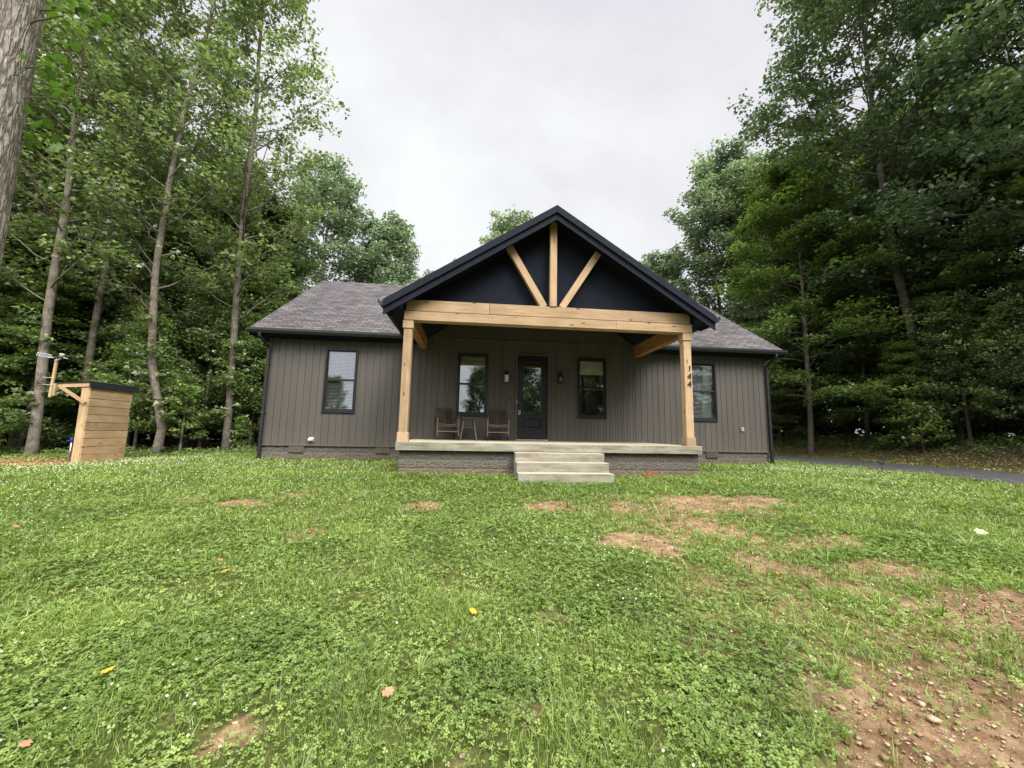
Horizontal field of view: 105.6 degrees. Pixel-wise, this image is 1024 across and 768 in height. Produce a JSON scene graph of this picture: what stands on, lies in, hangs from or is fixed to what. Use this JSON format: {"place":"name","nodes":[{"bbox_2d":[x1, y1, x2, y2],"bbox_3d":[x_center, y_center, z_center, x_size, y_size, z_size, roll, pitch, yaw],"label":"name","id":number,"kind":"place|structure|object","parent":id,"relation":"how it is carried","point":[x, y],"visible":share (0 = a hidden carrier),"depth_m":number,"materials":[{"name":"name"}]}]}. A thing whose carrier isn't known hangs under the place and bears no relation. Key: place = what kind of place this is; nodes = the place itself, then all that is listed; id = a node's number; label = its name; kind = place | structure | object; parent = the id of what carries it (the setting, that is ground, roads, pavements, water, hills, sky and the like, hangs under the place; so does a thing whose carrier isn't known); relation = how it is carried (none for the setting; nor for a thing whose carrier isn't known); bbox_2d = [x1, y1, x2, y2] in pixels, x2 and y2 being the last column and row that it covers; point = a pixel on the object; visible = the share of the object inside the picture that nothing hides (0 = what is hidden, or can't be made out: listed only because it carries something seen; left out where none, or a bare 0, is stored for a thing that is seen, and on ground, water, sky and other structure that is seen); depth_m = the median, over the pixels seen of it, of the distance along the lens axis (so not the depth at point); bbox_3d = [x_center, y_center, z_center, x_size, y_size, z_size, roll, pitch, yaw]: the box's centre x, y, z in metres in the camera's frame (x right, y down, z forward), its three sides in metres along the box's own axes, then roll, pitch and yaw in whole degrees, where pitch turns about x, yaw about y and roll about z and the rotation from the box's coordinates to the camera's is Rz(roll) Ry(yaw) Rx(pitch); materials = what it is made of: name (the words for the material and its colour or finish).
{"place":"outdoors","nodes":[
{"label":"outdoors","id":0,"kind":"place"},
{"bbox_2d":[0,426,1023,767],"bbox_3d":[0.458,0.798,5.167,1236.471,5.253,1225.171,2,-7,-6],"label":"ground","id":1,"kind":"structure","parent":0,"point":[970,750],"depth_m":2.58,"materials":[{"name":"green plant"}]},
{"bbox_2d":[0,409,6,441],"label":"sapling","id":2,"kind":"object","parent":1,"relation":"on","point":[1,411],"visible":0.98,"depth_m":13.76,"materials":[{"name":"green plant"}]},
{"bbox_2d":[0,319,16,392],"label":"maple tree","id":3,"kind":"object","parent":1,"relation":"on","point":[1,350],"visible":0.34,"depth_m":15.91,"materials":[{"name":"green plant"}]},
{"bbox_2d":[0,231,67,439],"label":"maple tree","id":4,"kind":"object","parent":1,"relation":"on","point":[6,298],"visible":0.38,"depth_m":15.58,"materials":[{"name":"green plant"}]},
{"bbox_2d":[10,59,92,308],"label":"forest tree","id":5,"kind":"object","parent":1,"relation":"on","point":[70,117],"visible":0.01,"depth_m":26.06,"materials":[{"name":"green plant"}]},
{"bbox_2d":[0,100,106,445],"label":"maple tree","id":6,"kind":"object","parent":1,"relation":"on","point":[41,149],"visible":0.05,"depth_m":18.43,"materials":[{"name":"green plant"}]},
{"bbox_2d":[0,278,107,449],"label":"maple tree","id":7,"kind":"object","parent":1,"relation":"on","point":[61,303],"visible":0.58,"depth_m":15.63,"materials":[{"name":"green plant"}]},
{"bbox_2d":[0,0,113,270],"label":"poplar tree","id":8,"kind":"object","parent":1,"relation":"on","point":[21,23],"visible":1,"depth_m":3.25,"materials":[{"name":"green plant"}]},
{"bbox_2d":[0,231,115,444],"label":"maple tree","id":9,"kind":"object","parent":1,"relation":"on","point":[84,313],"visible":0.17,"depth_m":16.49,"materials":[{"name":"green plant"}]},
{"bbox_2d":[2,0,113,267],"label":"poplar tree","id":10,"kind":"object","parent":1,"relation":"on","point":[17,208],"visible":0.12,"depth_m":17.20,"materials":[{"name":"green plant"}]},
{"bbox_2d":[0,457,139,466],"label":"wood chips","id":11,"kind":"object","parent":1,"relation":"on","point":[60,461],"visible":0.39,"depth_m":11.60,"materials":[{"name":"brown wood"}]},
{"bbox_2d":[66,437,73,461],"bbox_3d":[-13.015,1.942,11.463,0.245,0.810,0.087,4,-8,-20],"label":"yard hydrant","id":12,"kind":"object","parent":1,"relation":"on","point":[71,440],"visible":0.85,"depth_m":11.45,"materials":[{"name":"metal"}]},
{"bbox_2d":[0,0,158,448],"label":"poplar tree","id":13,"kind":"object","parent":1,"relation":"on","point":[11,442],"visible":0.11,"depth_m":16.80,"materials":[{"name":"green plant"}]},
{"bbox_2d":[0,0,189,454],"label":"poplar tree","id":14,"kind":"object","parent":1,"relation":"on","point":[40,391],"visible":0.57,"depth_m":14.94,"materials":[{"name":"green plant"}]},
{"bbox_2d":[0,191,190,446],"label":"maple tree","id":15,"kind":"object","parent":1,"relation":"on","point":[63,339],"visible":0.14,"depth_m":17.58,"materials":[{"name":"green plant"}]},
{"bbox_2d":[55,381,138,462],"bbox_3d":[-12.945,1.193,12.027,1.005,2.414,1.682,2,-7,-6],"label":"lean to shed","id":16,"kind":"object","parent":1,"relation":"on","point":[117,438],"visible":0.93,"depth_m":11.78,"materials":[{"name":"brown wood"}]},
{"bbox_2d":[36,352,67,396],"bbox_3d":[-13.473,-0.271,11.307,0.821,1.304,0.120,2,-7,-6],"label":"weather station","id":17,"kind":"object","parent":16,"relation":"attached to","point":[52,389],"visible":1,"depth_m":11.32,"materials":[{"name":"brown wood"}]},
{"bbox_2d":[26,112,191,438],"bbox_3d":[-30.560,-8.220,30.640,12.336,25.960,11.528,5,-8,-29],"label":"forest tree","id":18,"kind":"object","parent":1,"relation":"on","point":[178,182],"visible":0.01,"depth_m":30.60,"materials":[{"name":"green plant"}]},
{"bbox_2d":[31,161,194,412],"bbox_3d":[-25.814,-5.434,25.373,9.262,19.124,9.172,3,-7,-13],"label":"forest tree","id":19,"kind":"object","parent":1,"relation":"on","point":[115,238],"visible":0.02,"depth_m":25.30,"materials":[{"name":"green plant"}]},
{"bbox_2d":[13,0,214,446],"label":"poplar tree","id":20,"kind":"object","parent":1,"relation":"on","point":[94,331],"visible":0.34,"depth_m":16.67,"materials":[{"name":"green plant"}]},
{"bbox_2d":[0,443,256,456],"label":"undergrowth","id":21,"kind":"object","parent":1,"relation":"on","point":[61,448],"visible":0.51,"depth_m":14.96,"materials":[{"name":"green plant"}]},
{"bbox_2d":[55,253,206,430],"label":"maple tree","id":22,"kind":"object","parent":1,"relation":"on","point":[115,312],"visible":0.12,"depth_m":18.28,"materials":[{"name":"green plant"}]},
{"bbox_2d":[70,292,201,449],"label":"maple tree","id":23,"kind":"object","parent":1,"relation":"on","point":[132,306],"visible":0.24,"depth_m":17.14,"materials":[{"name":"green plant"}]},
{"bbox_2d":[71,44,202,438],"bbox_3d":[-20.125,-7.711,20.732,5.426,22.388,5.968,-2,-8,21],"label":"poplar tree","id":24,"kind":"object","parent":1,"relation":"on","point":[163,179],"visible":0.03,"depth_m":20.88,"materials":[{"name":"green plant"}]},
{"bbox_2d":[58,207,219,445],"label":"forest tree","id":25,"kind":"object","parent":1,"relation":"on","point":[133,433],"visible":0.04,"depth_m":22.71,"materials":[{"name":"green plant"}]},
{"bbox_2d":[85,312,201,451],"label":"maple tree","id":26,"kind":"object","parent":1,"relation":"on","point":[163,324],"visible":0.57,"depth_m":16.38,"materials":[{"name":"green plant"}]},
{"bbox_2d":[43,0,280,454],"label":"poplar tree","id":27,"kind":"object","parent":1,"relation":"on","point":[157,392],"visible":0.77,"depth_m":16.03,"materials":[{"name":"green plant"}]},
{"bbox_2d":[164,426,174,441],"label":"forest tree","id":28,"kind":"object","parent":1,"relation":"on","point":[169,439],"depth_m":33.55,"materials":[{"name":"green plant"}]},
{"bbox_2d":[162,379,208,453],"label":"sapling","id":29,"kind":"object","parent":1,"relation":"on","point":[191,394],"visible":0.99,"depth_m":15.94,"materials":[{"name":"green plant"}]},
{"bbox_2d":[167,152,243,445],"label":"poplar tree","id":30,"kind":"object","parent":1,"relation":"on","point":[188,431],"visible":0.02,"depth_m":25.05,"materials":[{"name":"green plant"}]},
{"bbox_2d":[137,171,283,447],"bbox_3d":[-17.238,-4.286,22.384,7.843,16.194,7.767,3,-7,-16],"label":"maple tree","id":31,"kind":"object","parent":1,"relation":"on","point":[191,443],"visible":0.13,"depth_m":21.56,"materials":[{"name":"green plant"}]},
{"bbox_2d":[157,269,266,449],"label":"maple tree","id":32,"kind":"object","parent":1,"relation":"on","point":[224,288],"visible":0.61,"depth_m":18.38,"materials":[{"name":"green plant"}]},
{"bbox_2d":[161,105,271,447],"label":"poplar tree","id":33,"kind":"object","parent":1,"relation":"on","point":[219,212],"visible":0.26,"depth_m":20.78,"materials":[{"name":"green plant"}]},
{"bbox_2d":[162,145,273,443],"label":"forest tree","id":34,"kind":"object","parent":1,"relation":"on","point":[205,441],"visible":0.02,"depth_m":33.44,"materials":[{"name":"green plant"}]},
{"bbox_2d":[184,282,283,447],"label":"maple tree","id":35,"kind":"object","parent":1,"relation":"on","point":[213,426],"visible":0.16,"depth_m":19.90,"materials":[{"name":"green plant"}]},
{"bbox_2d":[175,257,294,444],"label":"maple tree","id":36,"kind":"object","parent":1,"relation":"on","point":[274,287],"visible":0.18,"depth_m":20.66,"materials":[{"name":"green plant"}]},
{"bbox_2d":[207,309,268,448],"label":"maple tree","id":37,"kind":"object","parent":1,"relation":"on","point":[255,318],"visible":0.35,"depth_m":18.08,"materials":[{"name":"green plant"}]},
{"bbox_2d":[199,262,278,445],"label":"forest tree","id":38,"kind":"object","parent":1,"relation":"on","point":[233,421],"visible":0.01,"depth_m":25.34,"materials":[{"name":"green plant"}]},
{"bbox_2d":[228,414,253,448],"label":"sapling","id":39,"kind":"object","parent":1,"relation":"on","point":[240,421],"visible":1,"depth_m":16.31,"materials":[{"name":"green plant"}]},
{"bbox_2d":[138,0,350,451],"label":"poplar tree","id":40,"kind":"object","parent":1,"relation":"on","point":[294,6],"visible":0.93,"depth_m":18.03,"materials":[{"name":"green plant"}]},
{"bbox_2d":[218,312,270,435],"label":"maple tree","id":41,"kind":"object","parent":1,"relation":"on","point":[257,396],"visible":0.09,"depth_m":18.47,"materials":[{"name":"green plant"}]},
{"bbox_2d":[248,370,264,420],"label":"maple tree","id":42,"kind":"object","parent":1,"relation":"on","point":[254,403],"visible":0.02,"depth_m":17.88,"materials":[{"name":"green plant"}]},
{"bbox_2d":[196,188,323,445],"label":"forest tree","id":43,"kind":"object","parent":1,"relation":"on","point":[271,217],"visible":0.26,"depth_m":25.63,"materials":[{"name":"green plant"}]},
{"bbox_2d":[256,289,300,425],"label":"maple tree","id":44,"kind":"object","parent":1,"relation":"on","point":[293,295],"visible":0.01,"depth_m":24.43,"materials":[{"name":"green plant"}]},
{"bbox_2d":[257,149,385,293],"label":"hardwood tree","id":45,"kind":"object","parent":1,"relation":"on","point":[339,190],"visible":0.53,"depth_m":35.16,"materials":[{"name":"green plant"}]},
{"bbox_2d":[347,210,425,284],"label":"hardwood tree","id":46,"kind":"object","parent":1,"relation":"on","point":[388,240],"visible":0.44,"depth_m":36.27,"materials":[{"name":"green plant"}]},
{"bbox_2d":[451,204,533,260],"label":"hardwood tree","id":47,"kind":"object","parent":1,"relation":"on","point":[507,225],"visible":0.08,"depth_m":35.14,"materials":[{"name":"green plant"}]},
{"bbox_2d":[0,452,1023,767],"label":"clover","id":48,"kind":"object","parent":1,"relation":"on","point":[254,626],"depth_m":2.52,"materials":[{"name":"green plant"}]},
{"bbox_2d":[18,739,32,746],"bbox_3d":[-2.066,1.526,1.649,0.044,0.015,0.044,0,-7,12],"label":"fallen leaf","id":49,"kind":"object","parent":48,"relation":"on","point":[23,743],"visible":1,"depth_m":1.65,"materials":[{"name":"plant"}]},
{"bbox_2d":[381,686,394,696],"bbox_3d":[-0.605,1.507,1.905,0.062,0.014,0.063,5,-8,-26],"label":"fallen leaf","id":50,"kind":"object","parent":48,"relation":"on","point":[387,691],"visible":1,"depth_m":1.90,"materials":[{"name":"plant"}]},
{"bbox_2d":[1,459,1023,767],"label":"clay rubble","id":51,"kind":"object","parent":1,"relation":"on","point":[841,707],"visible":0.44,"depth_m":2.21,"materials":[{"name":"soil"}]},
{"bbox_2d":[1,250,1023,441],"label":"woodland","id":52,"kind":"object","parent":1,"relation":"on","point":[977,428],"visible":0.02,"depth_m":36.29,"materials":[{"name":"green plant"}]},
{"bbox_2d":[246,205,787,484],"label":"house","id":53,"kind":"structure","parent":1,"relation":"on","point":[590,354],"depth_m":11.39,"materials":[{"name":"grey wood"}]},
{"bbox_2d":[321,348,358,412],"bbox_3d":[-5.036,-0.095,11.448,0.954,1.897,0.150,2,-7,-6],"label":"window","id":54,"kind":"structure","parent":53,"relation":"in","point":[328,350],"depth_m":11.45,"materials":[{"name":"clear glass"}]},
{"bbox_2d":[433,407,460,439],"bbox_3d":[-1.849,1.102,10.949,0.645,0.915,0.889,4,-8,-20],"label":"rocking chair","id":55,"kind":"object","parent":53,"relation":"on","point":[438,423],"visible":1,"depth_m":11.19,"materials":[{"name":"brown wood"}]},
{"bbox_2d":[459,418,476,440],"bbox_3d":[-1.240,1.277,10.977,0.485,0.625,0.420,3,-7,-12],"label":"side table","id":56,"kind":"object","parent":53,"relation":"on","point":[473,420],"visible":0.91,"depth_m":10.84,"materials":[{"name":"brown wood"}]},
{"bbox_2d":[455,353,487,415],"bbox_3d":[-1.211,0.025,11.825,0.952,1.897,0.130,2,-7,-6],"label":"window","id":57,"kind":"structure","parent":53,"relation":"in","point":[473,362],"depth_m":11.87,"materials":[{"name":"black glass"}]},
{"bbox_2d":[487,409,509,440],"bbox_3d":[-0.405,1.150,11.115,0.645,0.915,0.889,2,-7,-4],"label":"rocking chair","id":58,"kind":"object","parent":53,"relation":"on","point":[505,424],"visible":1,"depth_m":11.40,"materials":[{"name":"brown wood"}]},
{"bbox_2d":[517,356,546,439],"bbox_3d":[0.631,0.419,11.950,0.891,2.546,0.118,2,-7,-6],"label":"door","id":59,"kind":"structure","parent":53,"relation":"in","point":[530,425],"depth_m":11.91,"materials":[{"name":"black paint"}]},
{"bbox_2d":[577,358,606,418],"bbox_3d":[2.497,0.142,12.199,0.953,1.897,0.130,2,-7,-6],"label":"window","id":60,"kind":"structure","parent":53,"relation":"in","point":[585,366],"depth_m":12.23,"materials":[{"name":"black glass"}]},
{"bbox_2d":[691,362,718,421],"bbox_3d":[6.139,0.263,12.612,0.954,1.897,0.220,2,-7,-6],"label":"window","id":61,"kind":"structure","parent":53,"relation":"in","point":[706,410],"depth_m":12.64,"materials":[{"name":"grey glass"}]},
{"bbox_2d":[639,258,653,271],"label":"hardwood tree","id":62,"kind":"object","parent":1,"relation":"on","point":[646,264],"depth_m":38.87,"materials":[{"name":"green plant"}]},
{"bbox_2d":[641,470,660,478],"bbox_3d":[3.156,2.051,8.806,0.708,0.214,0.406,2,-7,-6],"label":"soil mound","id":63,"kind":"object","parent":1,"relation":"on","point":[650,473],"visible":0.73,"depth_m":8.75,"materials":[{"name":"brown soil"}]},
{"bbox_2d":[641,248,695,295],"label":"hardwood tree","id":64,"kind":"object","parent":1,"relation":"on","point":[663,269],"visible":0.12,"depth_m":39.70,"materials":[{"name":"green plant"}]},
{"bbox_2d":[679,201,738,314],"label":"forest tree","id":65,"kind":"object","parent":1,"relation":"on","point":[703,244],"visible":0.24,"depth_m":34.80,"materials":[{"name":"green plant"}]},
{"bbox_2d":[661,133,805,327],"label":"hardwood tree","id":66,"kind":"object","parent":1,"relation":"on","point":[714,178],"visible":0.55,"depth_m":34.41,"materials":[{"name":"green plant"}]},
{"bbox_2d":[711,179,792,334],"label":"forest tree","id":67,"kind":"object","parent":1,"relation":"on","point":[741,191],"visible":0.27,"depth_m":32.43,"materials":[{"name":"green plant"}]},
{"bbox_2d":[717,164,787,433],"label":"forest tree","id":68,"kind":"object","parent":1,"relation":"on","point":[745,177],"visible":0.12,"depth_m":32.89,"materials":[{"name":"green plant"}]},
{"bbox_2d":[715,225,790,325],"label":"forest tree","id":69,"kind":"object","parent":1,"relation":"on","point":[743,257],"visible":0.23,"depth_m":29.77,"materials":[{"name":"green plant"}]},
{"bbox_2d":[712,250,808,384],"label":"forest tree","id":70,"kind":"object","parent":1,"relation":"on","point":[766,304],"visible":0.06,"depth_m":33.38,"materials":[{"name":"green plant"}]},
{"bbox_2d":[746,298,796,454],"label":"young tree","id":71,"kind":"object","parent":1,"relation":"on","point":[761,314],"visible":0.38,"depth_m":23.91,"materials":[{"name":"green plant"}]},
{"bbox_2d":[748,183,815,435],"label":"forest tree","id":72,"kind":"object","parent":1,"relation":"on","point":[801,423],"visible":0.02,"depth_m":30.45,"materials":[{"name":"green plant"}]},
{"bbox_2d":[725,254,842,435],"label":"forest tree","id":73,"kind":"object","parent":1,"relation":"on","point":[796,424],"depth_m":35.91,"materials":[{"name":"green plant"}]},
{"bbox_2d":[780,262,790,436],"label":"forest tree","id":74,"kind":"object","parent":1,"relation":"on","point":[787,428],"depth_m":33.34,"materials":[{"name":"brown plant"}]},
{"bbox_2d":[769,355,814,444],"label":"maple tree","id":75,"kind":"object","parent":1,"relation":"on","point":[778,417],"visible":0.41,"depth_m":26.66,"materials":[{"name":"green plant"}]},
{"bbox_2d":[723,137,868,428],"bbox_3d":[24.442,-8.118,33.031,12.305,25.894,11.499,1,-7,-2],"label":"forest tree","id":76,"kind":"object","parent":1,"relation":"on","point":[773,154],"visible":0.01,"depth_m":32.63,"materials":[{"name":"green plant"}]},
{"bbox_2d":[760,254,877,435],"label":"forest tree","id":77,"kind":"object","parent":1,"relation":"on","point":[795,364],"visible":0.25,"depth_m":28.04,"materials":[{"name":"green plant"}]},
{"bbox_2d":[703,131,941,453],"bbox_3d":[17.964,-5.174,23.848,12.143,19.184,10.781,6,-8,-33],"label":"maple tree","id":78,"kind":"object","parent":1,"relation":"on","point":[777,219],"visible":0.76,"depth_m":22.75,"materials":[{"name":"green plant"}]},
{"bbox_2d":[804,174,860,437],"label":"forest tree","id":79,"kind":"object","parent":1,"relation":"on","point":[836,340],"visible":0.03,"depth_m":29.89,"materials":[{"name":"green plant"}]},
{"bbox_2d":[811,151,856,438],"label":"forest tree","id":80,"kind":"object","parent":1,"relation":"on","point":[852,432],"depth_m":37.22,"materials":[{"name":"green plant"}]},
{"bbox_2d":[816,282,926,441],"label":"maple tree","id":81,"kind":"object","parent":1,"relation":"on","point":[845,417],"visible":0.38,"depth_m":23.06,"materials":[{"name":"green plant"}]},
{"bbox_2d":[727,0,1023,442],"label":"oak tree","id":82,"kind":"object","parent":1,"relation":"on","point":[825,17],"visible":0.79,"depth_m":21.15,"materials":[{"name":"green plant"}]},
{"bbox_2d":[806,201,972,434],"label":"forest tree","id":83,"kind":"object","parent":1,"relation":"on","point":[902,396],"visible":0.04,"depth_m":26.63,"materials":[{"name":"green plant"}]},
{"bbox_2d":[773,430,1023,458],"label":"undergrowth","id":84,"kind":"object","parent":1,"relation":"on","point":[1011,441],"visible":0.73,"depth_m":19.21,"materials":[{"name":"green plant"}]},
{"bbox_2d":[774,444,1023,473],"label":"leaf litter","id":85,"kind":"object","parent":1,"relation":"on","point":[869,460],"visible":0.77,"depth_m":17.38,"materials":[{"name":"plant"}]},
{"bbox_2d":[864,339,943,447],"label":"maple tree","id":86,"kind":"object","parent":1,"relation":"on","point":[900,353],"visible":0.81,"depth_m":19.39,"materials":[{"name":"green plant"}]},
{"bbox_2d":[838,92,993,436],"bbox_3d":[30.656,-8.982,30.277,12.063,27.164,12.908,-4,-9,36],"label":"forest tree","id":87,"kind":"object","parent":1,"relation":"on","point":[855,163],"depth_m":30.30,"materials":[{"name":"green plant"}]},
{"bbox_2d":[887,397,958,452],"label":"sapling","id":88,"kind":"object","parent":1,"relation":"on","point":[911,409],"visible":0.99,"depth_m":18.07,"materials":[{"name":"green plant"}]},
{"bbox_2d":[826,126,1023,433],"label":"maple tree","id":89,"kind":"object","parent":1,"relation":"on","point":[872,181],"visible":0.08,"depth_m":23.14,"materials":[{"name":"green plant"}]},
{"bbox_2d":[924,400,962,445],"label":"sapling","id":90,"kind":"object","parent":1,"relation":"on","point":[948,431],"visible":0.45,"depth_m":18.30,"materials":[{"name":"green plant"}]},
{"bbox_2d":[867,0,1023,241],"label":"oak tree","id":91,"kind":"object","parent":1,"relation":"on","point":[1014,41],"visible":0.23,"depth_m":19.29,"materials":[{"name":"green plant"}]},
{"bbox_2d":[869,0,1023,255],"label":"oak tree","id":92,"kind":"object","parent":1,"relation":"on","point":[990,86],"visible":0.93,"depth_m":15.21,"materials":[{"name":"green plant"}]},
{"bbox_2d":[880,274,1019,443],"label":"maple tree","id":93,"kind":"object","parent":1,"relation":"on","point":[930,286],"visible":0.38,"depth_m":19.32,"materials":[{"name":"green plant"}]},
{"bbox_2d":[882,96,1023,438],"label":"maple tree","id":94,"kind":"object","parent":1,"relation":"on","point":[950,243],"visible":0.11,"depth_m":19.17,"materials":[{"name":"green plant"}]},
{"bbox_2d":[890,125,1020,439],"bbox_3d":[29.046,-7.119,22.919,10.372,21.626,10.474,-1,-7,13],"label":"forest tree","id":95,"kind":"object","parent":1,"relation":"on","point":[1015,385],"visible":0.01,"depth_m":21.98,"materials":[{"name":"green plant"}]},
{"bbox_2d":[893,288,1018,445],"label":"maple tree","id":96,"kind":"object","parent":1,"relation":"on","point":[955,305],"visible":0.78,"depth_m":17.95,"materials":[{"name":"green plant"}]},
{"bbox_2d":[918,156,1023,428],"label":"maple tree","id":97,"kind":"object","parent":1,"relation":"on","point":[1013,189],"visible":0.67,"depth_m":17.32,"materials":[{"name":"green plant"}]},
{"bbox_2d":[954,293,1023,424],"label":"maple tree","id":98,"kind":"object","parent":1,"relation":"on","point":[1009,310],"visible":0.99,"depth_m":15.99,"materials":[{"name":"green plant"}]},
{"bbox_2d":[12,0,1023,435],"label":"sky","id":99,"kind":"structure","parent":0,"point":[598,111],"materials":[{"name":"white"}]},
{"bbox_2d":[769,455,1023,483],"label":"driveway","id":100,"kind":"structure","parent":0,"point":[1003,477],"depth_m":13.86,"materials":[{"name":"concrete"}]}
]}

